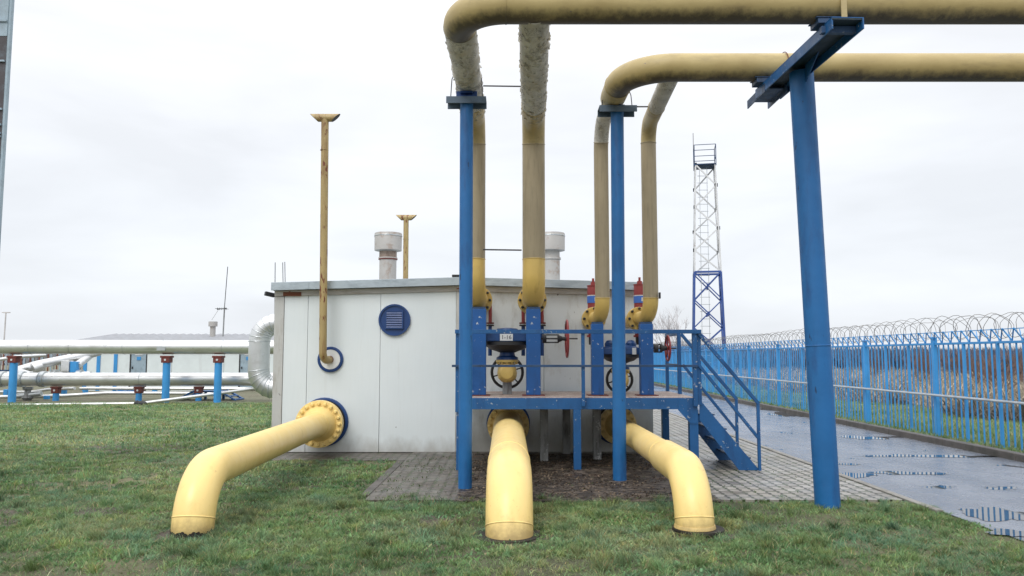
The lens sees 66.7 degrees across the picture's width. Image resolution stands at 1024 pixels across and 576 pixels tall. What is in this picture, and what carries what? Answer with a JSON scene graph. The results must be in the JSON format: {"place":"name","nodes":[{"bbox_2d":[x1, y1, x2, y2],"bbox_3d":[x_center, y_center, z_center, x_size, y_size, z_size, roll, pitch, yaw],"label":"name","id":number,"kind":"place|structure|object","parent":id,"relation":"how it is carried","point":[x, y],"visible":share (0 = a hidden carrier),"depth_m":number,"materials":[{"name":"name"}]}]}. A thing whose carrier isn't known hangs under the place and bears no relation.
{"place":"outdoors","nodes":[
{"label":"outdoors","id":0,"kind":"place"},
{"bbox_2d":[0,401,271,447],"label":"grass","id":1,"kind":"structure","parent":0,"point":[58,418],"depth_m":18.62,"materials":[{"name":"green plant"}]},
{"bbox_2d":[77,321,273,390],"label":"annex building","id":2,"kind":"structure","parent":0,"point":[152,363],"depth_m":35.85,"materials":[{"name":"white paint"}]},
{"bbox_2d":[129,354,146,390],"bbox_3d":[-17.194,3.589,35.869,0.801,2.266,0.150,0,-5,0],"label":"door","id":3,"kind":"structure","parent":2,"relation":"in","point":[138,362],"depth_m":35.85,"materials":[{"name":"white metal"}]},
{"bbox_2d":[213,267,227,335],"bbox_3d":[-14.302,0.697,38.083,0.722,3.504,0.600,0,-5,0],"label":"radio antenna","id":4,"kind":"object","parent":2,"relation":"on","point":[224,308],"visible":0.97,"depth_m":38.01,"materials":[{"name":"black metal"}]},
{"bbox_2d":[238,354,255,390],"bbox_3d":[-12.162,3.589,35.869,0.801,2.266,0.150,0,-5,0],"label":"door","id":5,"kind":"structure","parent":2,"relation":"in","point":[243,358],"depth_m":35.85,"materials":[{"name":"white metal"}]},
{"bbox_2d":[0,365,1023,575],"bbox_3d":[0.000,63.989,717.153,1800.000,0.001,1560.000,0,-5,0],"label":"ground","id":6,"kind":"structure","parent":0,"point":[250,396],"depth_m":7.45,"materials":[{"name":"green plant"}]},
{"bbox_2d":[1,312,9,369],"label":"lamp post","id":7,"kind":"object","parent":6,"relation":"on","point":[4,327],"visible":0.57,"depth_m":59.96,"materials":[{"name":"grey metal"}]},
{"bbox_2d":[3,389,7,394],"bbox_3d":[-19.323,4.034,29.762,0.160,0.320,0.160,0,-5,0],"label":"pipe stub post","id":8,"kind":"object","parent":6,"relation":"on","point":[5,391],"visible":0.41,"depth_m":29.69,"materials":[{"name":"blue metal"}]},
{"bbox_2d":[0,0,14,244],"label":"steel mast","id":9,"kind":"object","parent":6,"relation":"on","point":[6,18],"visible":1,"depth_m":10.29,"materials":[{"name":"grey metal"}]},
{"bbox_2d":[6,356,21,402],"bbox_3d":[-17.192,3.137,26.828,0.354,1.600,0.314,0,-5,0],"label":"pipe stanchion","id":10,"kind":"object","parent":6,"relation":"on","point":[13,361],"visible":0.97,"depth_m":26.74,"materials":[{"name":"blue paint"}]},
{"bbox_2d":[0,509,28,525],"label":"soil patch","id":11,"kind":"object","parent":6,"relation":"on","point":[11,512],"visible":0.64,"depth_m":7.86,"materials":[{"name":"brown soil"}]},
{"bbox_2d":[0,354,45,360],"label":"crossover pipe","id":12,"kind":"object","parent":6,"relation":"on","point":[26,356],"visible":0.73,"depth_m":32.27,"materials":[{"name":"silver metal"}]},
{"bbox_2d":[16,387,42,400],"bbox_3d":[-17.352,3.797,27.976,0.920,0.480,0.400,0,-5,0],"label":"gate valve","id":13,"kind":"object","parent":6,"relation":"on","point":[27,395],"visible":0.96,"depth_m":27.89,"materials":[{"name":"grey metal"}]},
{"bbox_2d":[0,387,75,393],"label":"thin pipe","id":14,"kind":"object","parent":6,"relation":"on","point":[48,389],"visible":0.56,"depth_m":30.30,"materials":[{"name":"white metal"}]},
{"bbox_2d":[0,354,80,370],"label":"picket fence","id":15,"kind":"object","parent":6,"relation":"on","point":[27,361],"visible":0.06,"depth_m":41.82,"materials":[{"name":"brown metal"}]},
{"bbox_2d":[6,370,92,372],"bbox_3d":[-19.099,3.503,30.812,4.854,0.540,0.540,0,-5,0],"label":"insulated pipeline","id":16,"kind":"object","parent":6,"relation":"on","point":[58,371],"visible":0.23,"depth_m":30.71,"materials":[{"name":"silver metal"}]},
{"bbox_2d":[18,354,101,372],"bbox_3d":[-17.949,2.969,30.658,1.511,1.250,4.556,-1,-5,7],"label":"crossover pipe","id":17,"kind":"object","parent":16,"relation":"attached to","point":[67,362],"visible":0.66,"depth_m":30.66,"materials":[{"name":"silver paint"}]},
{"bbox_2d":[76,356,91,367],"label":"crossover pipe","id":18,"kind":"object","parent":17,"relation":"attached to","point":[83,360],"visible":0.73,"depth_m":31.46,"materials":[{"name":"silver metal"}]},
{"bbox_2d":[50,386,62,400],"bbox_3d":[-16.266,3.765,27.776,0.299,0.512,0.267,0,-5,0],"label":"pipe stanchion","id":19,"kind":"object","parent":6,"relation":"on","point":[55,390],"visible":1,"depth_m":27.68,"materials":[{"name":"blue paint"}]},
{"bbox_2d":[53,506,134,517],"bbox_3d":[-4.332,2.303,8.067,0.853,0.001,0.617,-3,-6,31],"label":"soil patch","id":20,"kind":"object","parent":6,"relation":"on","point":[105,513],"visible":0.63,"depth_m":8.06,"materials":[{"name":"brown soil"}]},
{"bbox_2d":[0,391,203,398],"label":"thin pipe","id":21,"kind":"object","parent":6,"relation":"on","point":[105,393],"visible":0.53,"depth_m":29.21,"materials":[{"name":"white metal"}]},
{"bbox_2d":[63,444,187,453],"bbox_3d":[-6.683,2.773,13.469,2.052,0.001,1.492,0,-5,0],"label":"soil patch","id":22,"kind":"object","parent":6,"relation":"on","point":[103,447],"visible":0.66,"depth_m":13.44,"materials":[{"name":"brown soil"}]},
{"bbox_2d":[20,387,254,404],"bbox_3d":[-12.792,3.630,26.165,9.414,0.689,1.601,1,-5,-16],"label":"thin pipe","id":23,"kind":"object","parent":6,"relation":"on","point":[194,396],"visible":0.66,"depth_m":26.09,"materials":[{"name":"white metal"}]},
{"bbox_2d":[134,400,146,404],"bbox_3d":[-12.198,3.800,25.567,0.380,0.234,0.240,0,-5,0],"label":"pipe coupling","id":24,"kind":"object","parent":23,"relation":"attached to","point":[136,402],"visible":0.58,"depth_m":25.49,"materials":[{"name":"black metal"}]},
{"bbox_2d":[133,386,144,400],"bbox_3d":[-13.310,3.765,27.776,0.299,0.512,0.267,0,-5,0],"label":"pipe stanchion","id":25,"kind":"object","parent":6,"relation":"on","point":[138,390],"visible":0.99,"depth_m":27.68,"materials":[{"name":"blue paint"}]},
{"bbox_2d":[0,371,272,386],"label":"insulated pipeline","id":26,"kind":"object","parent":25,"relation":"on","point":[39,379],"visible":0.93,"depth_m":27.62,"materials":[{"name":"silver metal"}]},
{"bbox_2d":[79,387,249,389],"bbox_3d":[-12.751,3.973,30.771,8.642,0.138,0.120,0,-5,0],"label":"thin pipe","id":27,"kind":"object","parent":6,"relation":"on","point":[148,388],"visible":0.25,"depth_m":30.72,"materials":[{"name":"white metal"}]},
{"bbox_2d":[160,356,173,402],"bbox_3d":[-11.915,3.137,26.828,0.354,1.600,0.314,0,-5,0],"label":"pipe stanchion","id":28,"kind":"object","parent":6,"relation":"on","point":[166,361],"visible":0.98,"depth_m":26.74,"materials":[{"name":"blue paint"}]},
{"bbox_2d":[0,340,273,354],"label":"insulated pipeline","id":29,"kind":"object","parent":28,"relation":"on","point":[71,347],"visible":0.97,"depth_m":26.71,"materials":[{"name":"silver metal"}]},
{"bbox_2d":[143,529,231,540],"bbox_3d":[-2.946,2.213,7.026,0.792,0.001,0.543,3,-6,-27],"label":"soil patch","id":30,"kind":"object","parent":6,"relation":"on","point":[162,534],"visible":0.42,"depth_m":6.98,"materials":[{"name":"brown soil"}]},
{"bbox_2d":[193,386,204,400],"bbox_3d":[-11.174,3.765,27.776,0.299,0.512,0.267,0,-5,0],"label":"pipe stanchion","id":31,"kind":"object","parent":6,"relation":"on","point":[198,390],"visible":0.95,"depth_m":27.68,"materials":[{"name":"blue paint"}]},
{"bbox_2d":[176,389,243,400],"bbox_3d":[-10.979,3.902,28.369,2.227,0.385,0.890,0,-5,0],"label":"crossing stile","id":32,"kind":"object","parent":6,"relation":"on","point":[223,395],"visible":0.45,"depth_m":28.29,"materials":[{"name":"blue metal"}]},
{"bbox_2d":[171,482,249,491],"bbox_3d":[-3.587,2.421,9.422,0.765,0.001,0.908,-3,-6,34],"label":"soil patch","id":33,"kind":"object","parent":6,"relation":"on","point":[228,486],"visible":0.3,"depth_m":9.54,"materials":[{"name":"brown soil"}]},
{"bbox_2d":[212,356,224,402],"bbox_3d":[-10.132,3.137,26.828,0.354,1.600,0.314,0,-5,0],"label":"pipe stanchion","id":34,"kind":"object","parent":6,"relation":"on","point":[218,361],"visible":0.95,"depth_m":26.74,"materials":[{"name":"blue paint"}]},
{"bbox_2d":[170,400,343,538],"bbox_3d":[-3.077,2.091,9.829,0.780,1.037,5.966,0,-5,0],"label":"buried gas pipe","id":35,"kind":"object","parent":6,"relation":"on","point":[208,473],"visible":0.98,"depth_m":7.76,"materials":[{"name":"yellow metal"}]},
{"bbox_2d":[363,460,403,496],"bbox_3d":[-1.670,2.534,10.269,0.100,0.130,2.900,0,-5,0],"label":"edging strip","id":36,"kind":"object","parent":6,"relation":"on","point":[376,483],"visible":0.5,"depth_m":9.91,"materials":[{"name":"grey concrete"}]},
{"bbox_2d":[0,440,776,494],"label":"grass","id":37,"kind":"structure","parent":6,"relation":"on","point":[12,458],"depth_m":10.88,"materials":[{"name":"green plant"}]},
{"bbox_2d":[411,515,464,526],"bbox_3d":[-0.788,2.264,7.615,0.606,0.001,0.426,-4,-7,42],"label":"soil patch","id":38,"kind":"object","parent":6,"relation":"on","point":[430,519],"visible":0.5,"depth_m":7.59,"materials":[{"name":"brown soil"}]},
{"bbox_2d":[271,231,652,451],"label":"control building","id":39,"kind":"structure","parent":6,"relation":"on","point":[384,381],"depth_m":12.94,"materials":[{"name":"white metal"}]},
{"bbox_2d":[247,314,273,398],"bbox_3d":[-4.362,1.303,14.943,1.404,1.654,0.420,0,-5,0],"label":"insulated duct","id":40,"kind":"object","parent":39,"relation":"attached to","point":[260,377],"visible":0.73,"depth_m":14.78,"materials":[{"name":"silver metal"}]},
{"bbox_2d":[264,291,274,296],"bbox_3d":[-4.082,0.112,13.315,0.301,0.097,0.104,2,-5,-25],"label":"security camera","id":41,"kind":"object","parent":39,"relation":"attached to","point":[269,294],"visible":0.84,"depth_m":13.26,"materials":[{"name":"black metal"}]},
{"bbox_2d":[274,262,275,311],"bbox_3d":[-4.059,0.306,13.324,0.042,1.499,0.014,0,-5,0],"label":"antenna rod","id":42,"kind":"object","parent":39,"relation":"attached to","point":[274,291],"visible":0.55,"depth_m":13.36,"materials":[{"name":"grey metal"}]},
{"bbox_2d":[310,114,339,363],"bbox_3d":[-3.125,-0.829,12.938,0.506,4.159,0.336,0,-5,0],"label":"vent pipe","id":43,"kind":"object","parent":39,"relation":"attached to","point":[324,119],"visible":1,"depth_m":12.81,"materials":[{"name":"yellow metal"}]},
{"bbox_2d":[396,215,416,278],"bbox_3d":[-2.669,0.715,19.411,0.539,5.139,0.148,0,-5,0],"label":"vent pipe","id":44,"kind":"object","parent":39,"relation":"on","point":[405,218],"visible":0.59,"depth_m":19.53,"materials":[{"name":"yellow metal"}]},
{"bbox_2d":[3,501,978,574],"bbox_3d":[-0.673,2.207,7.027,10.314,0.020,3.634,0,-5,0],"label":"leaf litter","id":45,"kind":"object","parent":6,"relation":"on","point":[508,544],"visible":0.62,"depth_m":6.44,"materials":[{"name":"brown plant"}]},
{"bbox_2d":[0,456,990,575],"bbox_3d":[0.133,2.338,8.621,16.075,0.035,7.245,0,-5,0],"label":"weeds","id":46,"kind":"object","parent":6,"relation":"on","point":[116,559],"visible":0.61,"depth_m":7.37,"materials":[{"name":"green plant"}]},
{"bbox_2d":[472,409,539,543],"bbox_3d":[-0.060,2.112,9.722,0.671,0.977,6.165,0,-5,0],"label":"buried gas pipe","id":47,"kind":"object","parent":6,"relation":"on","point":[509,503],"visible":0.95,"depth_m":7.03,"materials":[{"name":"yellow metal"}]},
{"bbox_2d":[1,346,1021,364],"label":"thicket","id":48,"kind":"object","parent":6,"relation":"on","point":[64,354],"depth_m":133.46,"materials":[{"name":"brown plant"}]},
{"bbox_2d":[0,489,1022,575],"bbox_3d":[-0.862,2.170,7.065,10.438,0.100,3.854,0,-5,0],"label":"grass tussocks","id":49,"kind":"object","parent":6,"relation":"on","point":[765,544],"depth_m":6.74,"materials":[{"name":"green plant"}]},
{"bbox_2d":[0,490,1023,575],"bbox_3d":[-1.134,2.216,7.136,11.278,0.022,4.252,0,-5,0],"label":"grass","id":50,"kind":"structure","parent":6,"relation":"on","point":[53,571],"depth_m":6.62,"materials":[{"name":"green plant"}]},
{"bbox_2d":[469,530,556,547],"bbox_3d":[-0.019,2.203,6.911,0.868,0.001,0.609,3,-6,-29],"label":"soil patch","id":51,"kind":"object","parent":6,"relation":"on","point":[512,544],"visible":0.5,"depth_m":6.77,"materials":[{"name":"brown soil"}]},
{"bbox_2d":[601,409,724,536],"bbox_3d":[1.693,2.138,9.822,0.601,0.942,5.961,0,-5,0],"label":"buried gas pipe","id":52,"kind":"object","parent":6,"relation":"on","point":[681,469],"visible":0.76,"depth_m":7.22,"materials":[{"name":"yellow metal"}]},
{"bbox_2d":[657,528,737,538],"bbox_3d":[1.706,2.212,7.019,0.756,0.001,0.469,-2,-5,22],"label":"soil patch","id":53,"kind":"object","parent":6,"relation":"on","point":[671,530],"visible":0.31,"depth_m":6.94,"materials":[{"name":"brown soil"}]},
{"bbox_2d":[692,138,727,372],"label":"lattice tower","id":54,"kind":"structure","parent":6,"relation":"on","point":[701,167],"depth_m":45.12,"materials":[{"name":"white metal"}]},
{"bbox_2d":[658,409,943,512],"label":"kerb","id":55,"kind":"structure","parent":6,"relation":"on","point":[935,509],"depth_m":9.72,"materials":[{"name":"concrete"}]},
{"bbox_2d":[747,16,863,508],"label":"pipe column","id":56,"kind":"structure","parent":6,"relation":"on","point":[793,74],"depth_m":8.38,"materials":[{"name":"blue metal"}]},
{"bbox_2d":[443,0,1023,313],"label":"overhead pipeline","id":57,"kind":"object","parent":56,"relation":"on","point":[466,20],"visible":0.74,"depth_m":7.67,"materials":[{"name":"paint"}]},
{"bbox_2d":[486,306,493,355],"bbox_3d":[-0.346,0.617,12.293,0.124,0.900,0.122,0,-5,0],"label":"impulse line","id":58,"kind":"object","parent":57,"relation":"attached to","point":[489,323],"visible":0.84,"depth_m":12.27,"materials":[{"name":"red paint"}]},
{"bbox_2d":[519,311,525,355],"bbox_3d":[0.177,0.617,12.293,0.124,0.900,0.122,0,-5,0],"label":"impulse line","id":59,"kind":"object","parent":57,"relation":"attached to","point":[523,323],"visible":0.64,"depth_m":12.27,"materials":[{"name":"red paint"}]},
{"bbox_2d":[541,310,545,355],"bbox_3d":[0.472,0.617,12.293,0.124,0.900,0.122,0,-5,0],"label":"impulse line","id":60,"kind":"object","parent":57,"relation":"attached to","point":[542,328],"visible":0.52,"depth_m":12.25,"materials":[{"name":"red paint"}]},
{"bbox_2d":[654,383,1023,461],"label":"raised kerb","id":61,"kind":"structure","parent":6,"relation":"on","point":[996,452],"depth_m":15.08,"materials":[{"name":"grey concrete"}]},
{"bbox_2d":[654,376,1023,452],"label":"verge","id":62,"kind":"structure","parent":6,"relation":"on","point":[1017,437],"depth_m":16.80,"materials":[{"name":"plant"}]},
{"bbox_2d":[652,310,677,345],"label":"bare tree","id":63,"kind":"object","parent":62,"relation":"on","point":[656,335],"visible":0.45,"depth_m":74.75,"materials":[{"name":"plant"}]},
{"bbox_2d":[654,312,677,345],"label":"bare tree","id":64,"kind":"object","parent":62,"relation":"on","point":[662,325],"visible":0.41,"depth_m":85.55,"materials":[{"name":"plant"}]},
{"bbox_2d":[659,308,688,345],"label":"bare tree","id":65,"kind":"object","parent":62,"relation":"on","point":[676,327],"visible":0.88,"depth_m":69.79,"materials":[{"name":"plant"}]},
{"bbox_2d":[653,312,1023,449],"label":"steel fence","id":66,"kind":"object","parent":62,"relation":"on","point":[712,360],"visible":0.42,"depth_m":16.68,"materials":[{"name":"blue metal"}]},
{"bbox_2d":[657,342,1022,375],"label":"thicket","id":67,"kind":"object","parent":62,"relation":"on","point":[1013,352],"visible":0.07,"depth_m":58.33,"materials":[{"name":"brown plant"}]},
{"bbox_2d":[670,364,1023,422],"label":"dry reeds","id":68,"kind":"object","parent":62,"relation":"on","point":[1009,397],"visible":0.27,"depth_m":24.91,"materials":[{"name":"brown plant"}]},
{"bbox_2d":[858,350,891,377],"bbox_3d":[17.616,3.867,37.820,1.865,1.861,1.355,1,-5,-16],"label":"bare shrub","id":69,"kind":"object","parent":62,"relation":"on","point":[876,364],"visible":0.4,"depth_m":37.83,"materials":[{"name":"brown plant"}]},
{"bbox_2d":[910,347,946,373],"bbox_3d":[21.314,3.933,39.812,1.623,2.077,1.958,3,-6,-34],"label":"bare shrub","id":70,"kind":"object","parent":62,"relation":"on","point":[926,359],"visible":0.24,"depth_m":39.89,"materials":[{"name":"brown plant"}]},
{"bbox_2d":[906,351,955,382],"bbox_3d":[17.042,3.458,32.422,1.999,1.742,1.703,0,-5,-3],"label":"bare shrub","id":71,"kind":"object","parent":62,"relation":"on","point":[919,364],"visible":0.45,"depth_m":32.27,"materials":[{"name":"brown plant"}]},
{"bbox_2d":[924,349,977,379],"bbox_3d":[19.741,3.561,34.739,1.835,1.940,2.466,16,-17,-73],"label":"bare shrub","id":72,"kind":"object","parent":62,"relation":"on","point":[956,363],"visible":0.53,"depth_m":34.65,"materials":[{"name":"brown plant"}]},
{"bbox_2d":[956,344,1002,383],"bbox_3d":[16.948,2.987,28.236,1.422,1.954,1.958,-1,-5,15],"label":"bare shrub","id":73,"kind":"object","parent":62,"relation":"on","point":[972,361],"visible":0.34,"depth_m":28.21,"materials":[{"name":"brown plant"}]},
{"bbox_2d":[967,351,1023,395],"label":"bare shrub","id":74,"kind":"object","parent":62,"relation":"on","point":[995,374],"visible":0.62,"depth_m":22.42,"materials":[{"name":"brown plant"}]},
{"bbox_2d":[972,349,1022,388],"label":"bare shrub","id":75,"kind":"object","parent":62,"relation":"on","point":[984,365],"visible":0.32,"depth_m":24.71,"materials":[{"name":"brown plant"}]},
{"bbox_2d":[1002,343,1023,383],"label":"bare shrub","id":76,"kind":"object","parent":62,"relation":"on","point":[1021,362],"visible":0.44,"depth_m":30.07,"materials":[{"name":"brown plant"}]},
{"bbox_2d":[1012,354,1022,369],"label":"bare shrub","id":77,"kind":"object","parent":62,"relation":"on","point":[1019,364],"visible":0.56,"depth_m":20.85,"materials":[{"name":"brown plant"}]},
{"bbox_2d":[0,0,1023,350],"label":"sky","id":78,"kind":"structure","parent":0,"point":[155,149],"materials":[{"name":"white"}]},
{"bbox_2d":[270,409,903,501],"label":"pavement","id":79,"kind":"structure","parent":0,"point":[787,477],"depth_m":10.29,"materials":[{"name":"grey concrete"}]},
{"bbox_2d":[446,77,486,488],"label":"pipe column","id":80,"kind":"structure","parent":79,"relation":"on","point":[466,103],"depth_m":9.43,"materials":[{"name":"blue metal"}]},
{"bbox_2d":[454,453,720,502],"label":"pavement slab","id":81,"kind":"structure","parent":79,"relation":"on","point":[645,475],"depth_m":9.74,"materials":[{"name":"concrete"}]},
{"bbox_2d":[458,454,714,498],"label":"leaf litter","id":82,"kind":"object","parent":81,"relation":"on","point":[559,475],"visible":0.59,"depth_m":9.97,"materials":[{"name":"brown plant"}]},
{"bbox_2d":[452,330,760,470],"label":"service platform","id":83,"kind":"structure","parent":79,"relation":"on","point":[710,430],"depth_m":10.85,"materials":[{"name":"blue metal"}]},
{"bbox_2d":[472,307,489,395],"bbox_3d":[-0.486,0.930,11.473,0.330,1.294,0.310,0,-5,0],"label":"riser support","id":84,"kind":"object","parent":83,"relation":"on","point":[479,358],"visible":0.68,"depth_m":11.36,"materials":[{"name":"blue paint"}]},
{"bbox_2d":[486,328,525,393],"bbox_3d":[-0.073,1.104,11.799,0.766,1.003,0.766,0,-5,0],"label":"pressure regulator","id":85,"kind":"object","parent":83,"relation":"on","point":[506,346],"visible":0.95,"depth_m":11.62,"materials":[{"name":"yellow metal"}]},
{"bbox_2d":[541,319,577,357],"bbox_3d":[0.707,0.769,11.797,0.583,0.582,0.508,-3,-6,30],"label":"valve handwheel","id":86,"kind":"object","parent":85,"relation":"attached to","point":[559,338],"visible":0.88,"depth_m":11.70,"materials":[{"name":"red metal"}]},
{"bbox_2d":[522,307,544,395],"bbox_3d":[0.313,0.930,11.473,0.330,1.294,0.310,0,-5,0],"label":"riser support","id":87,"kind":"object","parent":83,"relation":"on","point":[533,354],"visible":1,"depth_m":11.36,"materials":[{"name":"blue paint"}]},
{"bbox_2d":[587,322,608,395],"bbox_3d":[1.253,1.039,11.463,0.295,1.074,0.275,0,-5,0],"label":"riser support","id":88,"kind":"object","parent":83,"relation":"on","point":[597,358],"visible":1,"depth_m":11.37,"materials":[{"name":"blue paint"}]},
{"bbox_2d":[604,340,638,391],"bbox_3d":[1.649,1.201,11.841,0.603,0.818,0.603,0,-5,0],"label":"pressure regulator","id":89,"kind":"object","parent":83,"relation":"on","point":[632,351],"visible":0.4,"depth_m":11.71,"materials":[{"name":"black metal"}]},
{"bbox_2d":[653,335,675,361],"bbox_3d":[2.268,0.910,11.755,0.399,0.402,0.358,-3,-6,32],"label":"valve handwheel","id":90,"kind":"object","parent":89,"relation":"attached to","point":[665,348],"visible":0.99,"depth_m":11.68,"materials":[{"name":"red metal"}]},
{"bbox_2d":[635,322,658,395],"bbox_3d":[1.974,1.039,11.463,0.305,1.074,0.285,0,-5,0],"label":"riser support","id":91,"kind":"object","parent":83,"relation":"on","point":[646,378],"visible":1,"depth_m":11.37,"materials":[{"name":"blue paint"}]},
{"bbox_2d":[598,93,636,480],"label":"pipe column","id":92,"kind":"structure","parent":79,"relation":"on","point":[617,114],"depth_m":10.01,"materials":[{"name":"blue metal"}]},
{"bbox_2d":[582,52,1023,329],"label":"overhead pipeline","id":93,"kind":"object","parent":92,"relation":"on","point":[667,72],"visible":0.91,"depth_m":9.27,"materials":[{"name":"paint"}]},
{"bbox_2d":[587,278,594,344],"bbox_3d":[1.292,0.372,12.364,0.218,1.054,0.218,0,-5,0],"label":"red actuator","id":94,"kind":"object","parent":93,"relation":"attached to","point":[591,294],"visible":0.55,"depth_m":12.30,"materials":[{"name":"paint"}]},
{"bbox_2d":[633,277,642,344],"bbox_3d":[2.032,0.363,12.365,0.218,1.070,0.218,0,-5,0],"label":"red actuator","id":95,"kind":"object","parent":93,"relation":"attached to","point":[638,294],"visible":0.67,"depth_m":12.30,"materials":[{"name":"paint"}]},
{"bbox_2d":[375,452,860,499],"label":"moss tufts","id":96,"kind":"object","parent":79,"relation":"on","point":[484,457],"visible":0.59,"depth_m":9.95,"materials":[{"name":"green plant"}]},
{"bbox_2d":[654,385,1023,540],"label":"road","id":97,"kind":"structure","parent":0,"point":[971,483],"depth_m":11.52,"materials":[{"name":"grey asphalt"}]},
{"bbox_2d":[766,412,798,416],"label":"puddle","id":98,"kind":"object","parent":97,"relation":"on","point":[782,414],"visible":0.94,"depth_m":21.07,"materials":[{"name":"liquid"}]},
{"bbox_2d":[838,463,858,464],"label":"puddle","id":99,"kind":"object","parent":97,"relation":"on","point":[847,464],"visible":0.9,"depth_m":11.39,"materials":[{"name":"liquid"}]},
{"bbox_2d":[841,472,877,477],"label":"puddle","id":100,"kind":"object","parent":97,"relation":"on","point":[858,475],"visible":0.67,"depth_m":10.43,"materials":[{"name":"liquid"}]},
{"bbox_2d":[842,435,887,438],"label":"puddle","id":101,"kind":"object","parent":97,"relation":"on","point":[850,436],"visible":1,"depth_m":15.15,"materials":[{"name":"liquid"}]},
{"bbox_2d":[870,471,947,474],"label":"puddle","id":102,"kind":"object","parent":97,"relation":"on","point":[907,473],"visible":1,"depth_m":10.61,"materials":[{"name":"liquid"}]},
{"bbox_2d":[863,455,995,457],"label":"puddle","id":103,"kind":"object","parent":97,"relation":"on","point":[926,456],"visible":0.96,"depth_m":12.29,"materials":[{"name":"liquid"}]},
{"bbox_2d":[959,507,1023,520],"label":"puddle","id":104,"kind":"object","parent":97,"relation":"on","point":[991,514],"visible":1,"depth_m":7.80,"materials":[{"name":"liquid"}]},
{"bbox_2d":[987,528,1023,536],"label":"puddle","id":105,"kind":"object","parent":97,"relation":"on","point":[1001,531],"visible":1,"depth_m":7.01,"materials":[{"name":"liquid"}]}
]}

